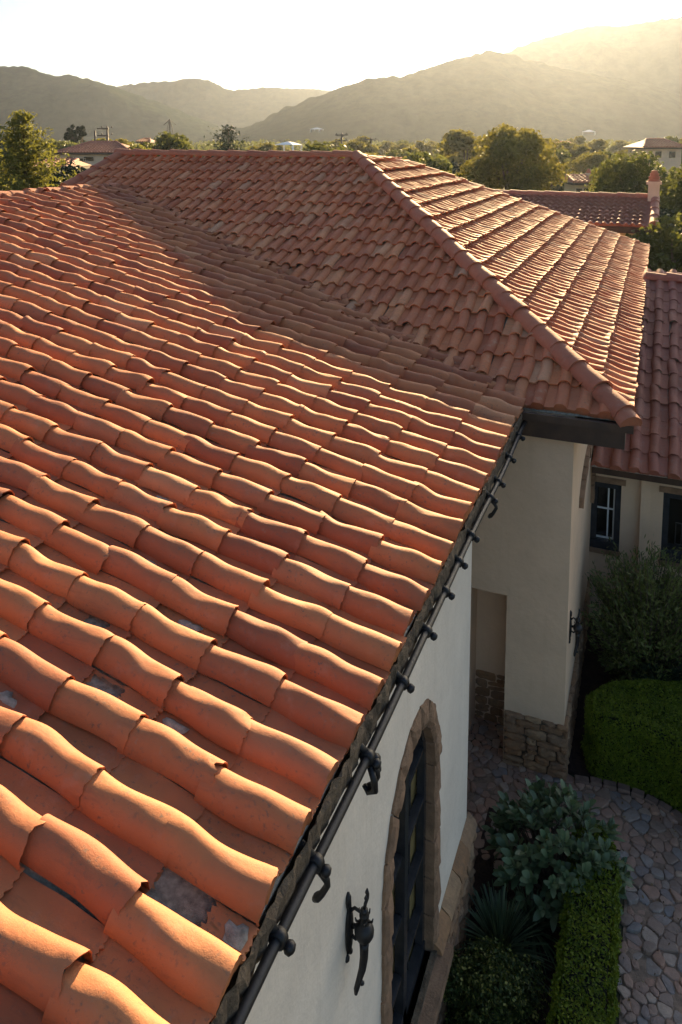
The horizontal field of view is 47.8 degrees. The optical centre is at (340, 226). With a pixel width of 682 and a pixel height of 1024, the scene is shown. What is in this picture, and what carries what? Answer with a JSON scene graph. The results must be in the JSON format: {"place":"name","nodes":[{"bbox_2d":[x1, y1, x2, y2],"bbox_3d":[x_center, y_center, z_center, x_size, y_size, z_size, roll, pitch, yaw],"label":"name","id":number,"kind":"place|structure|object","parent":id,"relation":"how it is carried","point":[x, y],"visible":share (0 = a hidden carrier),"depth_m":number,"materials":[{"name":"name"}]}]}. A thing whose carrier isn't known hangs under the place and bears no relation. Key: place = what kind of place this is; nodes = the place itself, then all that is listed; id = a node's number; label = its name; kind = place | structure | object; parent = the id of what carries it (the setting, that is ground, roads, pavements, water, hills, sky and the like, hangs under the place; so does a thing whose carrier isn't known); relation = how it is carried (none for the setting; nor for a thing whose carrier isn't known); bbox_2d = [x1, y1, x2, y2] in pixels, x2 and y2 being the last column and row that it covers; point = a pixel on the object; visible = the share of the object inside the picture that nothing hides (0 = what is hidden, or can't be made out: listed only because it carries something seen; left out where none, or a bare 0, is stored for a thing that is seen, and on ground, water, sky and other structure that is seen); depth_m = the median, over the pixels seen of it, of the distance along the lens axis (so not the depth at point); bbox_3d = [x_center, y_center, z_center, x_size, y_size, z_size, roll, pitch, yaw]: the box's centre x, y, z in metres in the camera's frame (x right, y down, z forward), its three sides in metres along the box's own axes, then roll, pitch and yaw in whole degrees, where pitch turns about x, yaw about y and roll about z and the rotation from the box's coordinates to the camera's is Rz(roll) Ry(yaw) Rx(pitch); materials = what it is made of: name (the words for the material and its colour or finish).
{"place":"outdoors","nodes":[
{"label":"outdoors","id":0,"kind":"place"},
{"bbox_2d":[28,158,89,185],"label":"house","id":1,"kind":"structure","parent":0,"point":[76,161],"depth_m":57.42,"materials":[{"name":"ceramic"}]},
{"bbox_2d":[0,66,225,143],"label":"hill","id":2,"kind":"structure","parent":0,"point":[59,105],"depth_m":795.58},
{"bbox_2d":[136,138,154,146],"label":"house","id":3,"kind":"structure","parent":0,"point":[143,140],"depth_m":129.83,"materials":[{"name":"ceramic"}]},
{"bbox_2d":[117,78,329,129],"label":"flat topped hill","id":4,"kind":"structure","parent":0,"point":[212,102],"depth_m":1103.26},
{"bbox_2d":[275,141,301,150],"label":"white pavilion","id":5,"kind":"structure","parent":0,"point":[288,143],"depth_m":163.02,"materials":[{"name":"paint"}]},
{"bbox_2d":[0,0,681,90],"label":"sky","id":6,"kind":"structure","parent":0,"point":[329,45],"materials":[{"name":"white"}]},
{"bbox_2d":[21,161,669,1023],"bbox_3d":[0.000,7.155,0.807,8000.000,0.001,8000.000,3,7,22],"label":"ground","id":7,"kind":"structure","parent":0,"point":[619,925],"depth_m":7.25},
{"bbox_2d":[0,148,14,190],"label":"belt tree","id":8,"kind":"object","parent":7,"relation":"on","point":[2,163],"visible":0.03,"depth_m":91.66,"materials":[{"name":"green plant"}]},
{"bbox_2d":[0,137,20,180],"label":"belt tree","id":9,"kind":"object","parent":7,"relation":"on","point":[2,146],"visible":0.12,"depth_m":122.38,"materials":[{"name":"green plant"}]},
{"bbox_2d":[0,109,78,190],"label":"conifer","id":10,"kind":"object","parent":7,"relation":"on","point":[19,175],"visible":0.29,"depth_m":32.45,"materials":[{"name":"green plant"}]},
{"bbox_2d":[46,141,77,151],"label":"belt tree","id":11,"kind":"object","parent":7,"relation":"on","point":[58,146],"visible":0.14,"depth_m":126.41,"materials":[{"name":"green plant"}]},
{"bbox_2d":[47,161,86,186],"bbox_3d":[-13.190,-0.249,40.414,5.248,6.442,5.416,3,7,22],"label":"dark shrub","id":12,"kind":"object","parent":7,"relation":"on","point":[68,169],"visible":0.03,"depth_m":39.44,"materials":[{"name":"green plant"}]},
{"bbox_2d":[63,125,77,145],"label":"cypress","id":13,"kind":"object","parent":7,"relation":"on","point":[70,134],"visible":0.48,"depth_m":133.65,"materials":[{"name":"green plant"}]},
{"bbox_2d":[75,125,87,143],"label":"cypress","id":14,"kind":"object","parent":7,"relation":"on","point":[81,131],"visible":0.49,"depth_m":135.36,"materials":[{"name":"green plant"}]},
{"bbox_2d":[55,141,129,168],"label":"house","id":15,"kind":"structure","parent":7,"relation":"on","point":[91,153],"depth_m":92.25,"materials":[{"name":"ceramic"}]},
{"bbox_2d":[83,156,93,161],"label":"window","id":16,"kind":"structure","parent":15,"relation":"in","point":[88,158],"depth_m":92.13,"materials":[{"name":"grey glass"}]},
{"bbox_2d":[94,126,111,140],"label":"utility pole","id":17,"kind":"object","parent":7,"relation":"on","point":[106,128],"visible":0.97,"depth_m":99.18,"materials":[{"name":"brown metal"}]},
{"bbox_2d":[96,138,112,140],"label":"belt tree","id":18,"kind":"object","parent":7,"relation":"on","point":[101,139],"visible":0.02,"depth_m":112.87,"materials":[{"name":"green plant"}]},
{"bbox_2d":[115,138,132,145],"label":"belt tree","id":19,"kind":"object","parent":7,"relation":"on","point":[122,141],"visible":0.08,"depth_m":109.54,"materials":[{"name":"green plant"}]},
{"bbox_2d":[128,144,151,156],"bbox_3d":[-16.050,-3.059,61.959,3.818,7.210,3.798,3,7,22],"label":"tree","id":20,"kind":"object","parent":7,"relation":"on","point":[132,147],"visible":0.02,"depth_m":61.23,"materials":[{"name":"green plant"}]},
{"bbox_2d":[135,131,194,156],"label":"tree","id":21,"kind":"object","parent":7,"relation":"on","point":[169,141],"visible":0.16,"depth_m":73.03,"materials":[{"name":"green plant"}]},
{"bbox_2d":[164,119,175,134],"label":"lattice tower","id":22,"kind":"structure","parent":7,"relation":"on","point":[169,122],"depth_m":227.99,"materials":[{"name":"grey metal"}]},
{"bbox_2d":[193,124,270,157],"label":"pine","id":23,"kind":"object","parent":7,"relation":"on","point":[228,143],"visible":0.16,"depth_m":65.33,"materials":[{"name":"green plant"}]},
{"bbox_2d":[246,142,277,157],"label":"belt tree","id":24,"kind":"object","parent":7,"relation":"on","point":[265,147],"visible":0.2,"depth_m":115.99,"materials":[{"name":"green plant"}]},
{"bbox_2d":[276,145,290,150],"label":"belt tree","id":25,"kind":"object","parent":7,"relation":"on","point":[280,147],"visible":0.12,"depth_m":171.81,"materials":[{"name":"green plant"}]},
{"bbox_2d":[0,148,649,1023],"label":"villa","id":26,"kind":"object","parent":7,"relation":"on","point":[296,482],"visible":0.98,"depth_m":5.83,"materials":[{"name":"orange tile"}]},
{"bbox_2d":[345,888,373,995],"bbox_3d":[0.099,3.883,4.197,0.162,0.576,0.126,3,7,22],"label":"wall lantern","id":27,"kind":"object","parent":26,"relation":"attached to","point":[363,928],"depth_m":4.18,"materials":[{"name":"black metal"}]},
{"bbox_2d":[381,699,453,1023],"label":"window","id":28,"kind":"structure","parent":26,"relation":"in","point":[411,892],"depth_m":5.76,"materials":[{"name":"black glass"}]},
{"bbox_2d":[569,608,582,656],"bbox_3d":[2.672,4.614,8.764,0.153,0.546,0.119,3,7,22],"label":"wall lantern","id":29,"kind":"object","parent":26,"relation":"attached to","point":[577,627],"depth_m":8.75,"materials":[{"name":"black metal"}]},
{"bbox_2d":[299,140,353,157],"bbox_3d":[-0.901,-3.514,64.368,7.023,7.534,6.688,-3,7,-25],"label":"belt tree","id":30,"kind":"object","parent":7,"relation":"on","point":[319,146],"visible":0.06,"depth_m":63.16,"materials":[{"name":"green plant"}]},
{"bbox_2d":[31,138,640,157],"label":"woodland","id":31,"kind":"object","parent":7,"relation":"on","point":[198,146],"visible":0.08,"depth_m":272.48,"materials":[{"name":"green plant"}]},
{"bbox_2d":[332,140,346,149],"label":"belt tree","id":32,"kind":"object","parent":7,"relation":"on","point":[335,143],"visible":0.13,"depth_m":144.42,"materials":[{"name":"green plant"}]},
{"bbox_2d":[335,133,347,143],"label":"utility pole","id":33,"kind":"object","parent":7,"relation":"on","point":[341,135],"visible":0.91,"depth_m":119.06,"materials":[{"name":"brown metal"}]},
{"bbox_2d":[348,136,369,144],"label":"belt tree","id":34,"kind":"object","parent":7,"relation":"on","point":[361,138],"visible":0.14,"depth_m":152.66,"materials":[{"name":"green plant"}]},
{"bbox_2d":[345,140,378,155],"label":"belt tree","id":35,"kind":"object","parent":7,"relation":"on","point":[362,147],"visible":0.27,"depth_m":112.57,"materials":[{"name":"green plant"}]},
{"bbox_2d":[364,137,377,144],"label":"utility pole","id":36,"kind":"object","parent":7,"relation":"on","point":[370,139],"visible":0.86,"depth_m":114.12,"materials":[{"name":"brown metal"}]},
{"bbox_2d":[376,149,383,155],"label":"belt tree","id":37,"kind":"object","parent":7,"relation":"on","point":[381,152],"visible":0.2,"depth_m":178.51,"materials":[{"name":"green plant"}]},
{"bbox_2d":[378,141,395,154],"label":"belt tree","id":38,"kind":"object","parent":7,"relation":"on","point":[385,145],"visible":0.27,"depth_m":179.22,"materials":[{"name":"green plant"}]},
{"bbox_2d":[389,145,401,152],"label":"belt tree","id":39,"kind":"object","parent":7,"relation":"on","point":[393,147],"visible":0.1,"depth_m":145.82,"materials":[{"name":"green plant"}]},
{"bbox_2d":[383,149,410,161],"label":"belt tree","id":40,"kind":"object","parent":7,"relation":"on","point":[392,153],"visible":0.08,"depth_m":92.18,"materials":[{"name":"green plant"}]},
{"bbox_2d":[394,140,411,147],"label":"belt tree","id":41,"kind":"object","parent":7,"relation":"on","point":[402,141],"visible":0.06,"depth_m":162.58,"materials":[{"name":"green plant"}]},
{"bbox_2d":[396,143,415,149],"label":"belt tree","id":42,"kind":"object","parent":7,"relation":"on","point":[402,145],"visible":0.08,"depth_m":144.30,"materials":[{"name":"green plant"}]},
{"bbox_2d":[397,147,421,158],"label":"belt tree","id":43,"kind":"object","parent":7,"relation":"on","point":[410,150],"visible":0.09,"depth_m":95.46,"materials":[{"name":"green plant"}]},
{"bbox_2d":[413,140,434,158],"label":"belt tree","id":44,"kind":"object","parent":7,"relation":"on","point":[423,146],"visible":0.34,"depth_m":160.44,"materials":[{"name":"green plant"}]},
{"bbox_2d":[403,150,452,173],"bbox_3d":[5.362,-1.821,51.973,4.334,6.899,4.552,1,7,8],"label":"belt tree","id":45,"kind":"object","parent":7,"relation":"on","point":[431,161],"visible":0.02,"depth_m":50.92,"materials":[{"name":"green plant"}]},
{"bbox_2d":[427,141,436,146],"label":"belt tree","id":46,"kind":"object","parent":7,"relation":"on","point":[434,143],"visible":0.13,"depth_m":202.68,"materials":[{"name":"green plant"}]},
{"bbox_2d":[432,140,446,157],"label":"belt tree","id":47,"kind":"object","parent":7,"relation":"on","point":[434,152],"visible":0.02,"depth_m":122.27,"materials":[{"name":"green plant"}]},
{"bbox_2d":[439,161,479,180],"bbox_3d":[8.658,-2.502,62.310,5.576,5.853,5.934,2,7,20],"label":"belt tree","id":48,"kind":"object","parent":7,"relation":"on","point":[455,167],"visible":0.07,"depth_m":60.79,"materials":[{"name":"green plant"}]},
{"bbox_2d":[455,150,474,163],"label":"belt tree","id":49,"kind":"object","parent":7,"relation":"on","point":[460,154],"visible":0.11,"depth_m":129.95,"materials":[{"name":"green plant"}]},
{"bbox_2d":[435,128,498,188],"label":"belt tree","id":50,"kind":"object","parent":7,"relation":"on","point":[453,142],"visible":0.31,"depth_m":79.78,"materials":[{"name":"green plant"}]},
{"bbox_2d":[454,122,569,190],"bbox_3d":[9.508,-1.713,43.882,6.369,8.454,6.633,3,7,22],"label":"tree","id":51,"kind":"object","parent":7,"relation":"on","point":[506,149],"visible":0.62,"depth_m":42.64,"materials":[{"name":"green plant"}]},
{"bbox_2d":[534,146,571,191],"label":"belt tree","id":52,"kind":"object","parent":7,"relation":"on","point":[563,155],"visible":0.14,"depth_m":83.61,"materials":[{"name":"green plant"}]},
{"bbox_2d":[543,137,580,176],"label":"belt tree","id":53,"kind":"object","parent":7,"relation":"on","point":[557,144],"visible":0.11,"depth_m":98.56,"materials":[{"name":"green plant"}]},
{"bbox_2d":[566,136,586,144],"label":"belt tree","id":54,"kind":"object","parent":7,"relation":"on","point":[579,140],"visible":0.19,"depth_m":167.24,"materials":[{"name":"green plant"}]},
{"bbox_2d":[561,141,591,166],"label":"belt tree","id":55,"kind":"object","parent":7,"relation":"on","point":[567,145],"visible":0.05,"depth_m":107.11,"materials":[{"name":"green plant"}]},
{"bbox_2d":[494,170,661,237],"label":"tile roofed house","id":56,"kind":"structure","parent":7,"relation":"on","point":[622,213],"depth_m":25.64,"materials":[{"name":"tile"}]},
{"bbox_2d":[567,144,589,167],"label":"belt tree","id":57,"kind":"object","parent":7,"relation":"on","point":[576,151],"visible":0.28,"depth_m":103.55,"materials":[{"name":"green plant"}]},
{"bbox_2d":[569,150,610,173],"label":"tree","id":58,"kind":"object","parent":7,"relation":"on","point":[592,160],"visible":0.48,"depth_m":84.17,"materials":[{"name":"green plant"}]},
{"bbox_2d":[584,139,608,151],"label":"belt tree","id":59,"kind":"object","parent":7,"relation":"on","point":[598,144],"visible":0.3,"depth_m":134.99,"materials":[{"name":"green plant"}]},
{"bbox_2d":[581,150,618,158],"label":"belt tree","id":60,"kind":"object","parent":7,"relation":"on","point":[609,153],"visible":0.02,"depth_m":89.82,"materials":[{"name":"green plant"}]},
{"bbox_2d":[588,163,621,192],"bbox_3d":[18.585,-1.376,51.697,4.382,5.989,3.675,5,8,36],"label":"tree","id":61,"kind":"object","parent":7,"relation":"on","point":[590,177],"depth_m":52.36,"materials":[{"name":"green plant"}]},
{"bbox_2d":[605,145,619,153],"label":"belt tree","id":62,"kind":"object","parent":7,"relation":"on","point":[613,149],"visible":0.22,"depth_m":181.60,"materials":[{"name":"green plant"}]},
{"bbox_2d":[611,140,630,150],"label":"belt tree","id":63,"kind":"object","parent":7,"relation":"on","point":[621,143],"visible":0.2,"depth_m":182.36,"materials":[{"name":"green plant"}]},
{"bbox_2d":[616,150,627,161],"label":"belt tree","id":64,"kind":"object","parent":7,"relation":"on","point":[621,152],"visible":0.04,"depth_m":108.47,"materials":[{"name":"green plant"}]},
{"bbox_2d":[584,150,681,223],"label":"tree","id":65,"kind":"object","parent":7,"relation":"on","point":[632,177],"visible":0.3,"depth_m":35.11,"materials":[{"name":"green plant"}]},
{"bbox_2d":[625,212,681,281],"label":"tree","id":66,"kind":"object","parent":7,"relation":"on","point":[667,251],"visible":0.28,"depth_m":22.99,"materials":[{"name":"green plant"}]},
{"bbox_2d":[636,208,681,271],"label":"tree","id":67,"kind":"object","parent":7,"relation":"on","point":[663,212],"visible":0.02,"depth_m":25.84,"materials":[{"name":"green plant"}]},
{"bbox_2d":[646,166,681,263],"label":"tree","id":68,"kind":"object","parent":7,"relation":"on","point":[674,193],"visible":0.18,"depth_m":30.17,"materials":[{"name":"green plant"}]},
{"bbox_2d":[657,136,680,141],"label":"belt tree","id":69,"kind":"object","parent":7,"relation":"on","point":[675,139],"visible":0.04,"depth_m":134.74,"materials":[{"name":"green plant"}]},
{"bbox_2d":[200,50,681,146],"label":"sunlit hill","id":70,"kind":"structure","parent":0,"point":[483,93],"depth_m":526.04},
{"bbox_2d":[443,618,665,1023],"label":"soil bed","id":71,"kind":"object","parent":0,"point":[594,676],"visible":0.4,"depth_m":7.82,"materials":[{"name":"brown soil"}]},
{"bbox_2d":[443,933,549,1023],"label":"round bush","id":72,"kind":"object","parent":71,"relation":"on","point":[486,982],"visible":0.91,"depth_m":6.17,"materials":[{"name":"green plant"}]},
{"bbox_2d":[457,879,553,997],"bbox_3d":[1.422,6.175,6.775,1.006,0.570,1.075,3,7,22],"label":"spiky plant","id":73,"kind":"object","parent":71,"relation":"on","point":[495,916],"visible":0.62,"depth_m":6.81,"materials":[{"name":"green plant"}]},
{"bbox_2d":[505,884,560,975],"bbox_3d":[1.750,6.225,6.948,0.749,0.432,0.748,-6,9,-44],"label":"spiky plant","id":74,"kind":"object","parent":71,"relation":"on","point":[543,920],"visible":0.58,"depth_m":6.91,"materials":[{"name":"green plant"}]},
{"bbox_2d":[481,775,633,932],"bbox_3d":[2.021,5.926,7.277,1.431,0.950,1.401,3,7,22],"label":"broadleaf shrub","id":75,"kind":"object","parent":71,"relation":"on","point":[529,864],"visible":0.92,"depth_m":7.10,"materials":[{"name":"green plant"}]},
{"bbox_2d":[467,774,680,1003],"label":"fallen leaves","id":76,"kind":"object","parent":71,"relation":"on","point":[621,904],"visible":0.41,"depth_m":7.26,"materials":[{"name":"brown plant"}]},
{"bbox_2d":[546,824,622,1023],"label":"hedge","id":77,"kind":"object","parent":71,"relation":"on","point":[581,981],"visible":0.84,"depth_m":6.24,"materials":[{"name":"green plant"}]},
{"bbox_2d":[580,677,681,812],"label":"hedge","id":78,"kind":"object","parent":71,"relation":"on","point":[632,737],"visible":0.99,"depth_m":8.59,"materials":[{"name":"green plant"}]},
{"bbox_2d":[581,534,681,683],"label":"upright bush","id":79,"kind":"object","parent":71,"relation":"on","point":[645,621],"visible":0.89,"depth_m":9.78,"materials":[{"name":"green plant"}]},
{"bbox_2d":[619,654,681,681],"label":"bush","id":80,"kind":"object","parent":71,"relation":"on","point":[649,671],"visible":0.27,"depth_m":9.53,"materials":[{"name":"green plant"}]},
{"bbox_2d":[467,715,681,1023],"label":"path","id":81,"kind":"structure","parent":0,"point":[656,998],"depth_m":7.67,"materials":[{"name":"grey stone"}]},
{"bbox_2d":[574,775,681,825],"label":"kerb","id":82,"kind":"structure","parent":81,"relation":"on","point":[664,807],"depth_m":8.49,"materials":[{"name":"stone"}]},
{"bbox_2d":[559,169,592,191],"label":"house","id":83,"kind":"structure","parent":0,"point":[575,182],"depth_m":63.32,"materials":[{"name":"paint"}]},
{"bbox_2d":[504,16,681,93],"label":"hill","id":84,"kind":"structure","parent":0,"point":[647,52],"depth_m":751.43,"materials":[{"name":"beige"}]},
{"bbox_2d":[588,268,681,619],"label":"side house","id":85,"kind":"structure","parent":0,"point":[638,488],"depth_m":11.39,"materials":[{"name":"tile"}]},
{"bbox_2d":[589,476,625,556],"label":"window","id":86,"kind":"structure","parent":85,"relation":"in","point":[606,507],"depth_m":11.48,"materials":[{"name":"black glass"}]},
{"bbox_2d":[659,485,681,567],"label":"window","id":87,"kind":"structure","parent":85,"relation":"in","point":[671,537],"depth_m":11.15,"materials":[{"name":"black glass"}]},
{"bbox_2d":[623,138,681,178],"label":"house","id":88,"kind":"structure","parent":0,"point":[668,152],"depth_m":95.22,"materials":[{"name":"paint"}]},
{"bbox_2d":[654,151,661,157],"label":"window","id":89,"kind":"structure","parent":88,"relation":"in","point":[656,153],"depth_m":95.05,"materials":[{"name":"grey glass"}]},
{"bbox_2d":[668,151,675,157],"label":"window","id":90,"kind":"structure","parent":88,"relation":"in","point":[671,154],"depth_m":95.07,"materials":[{"name":"grey glass"}]}
]}

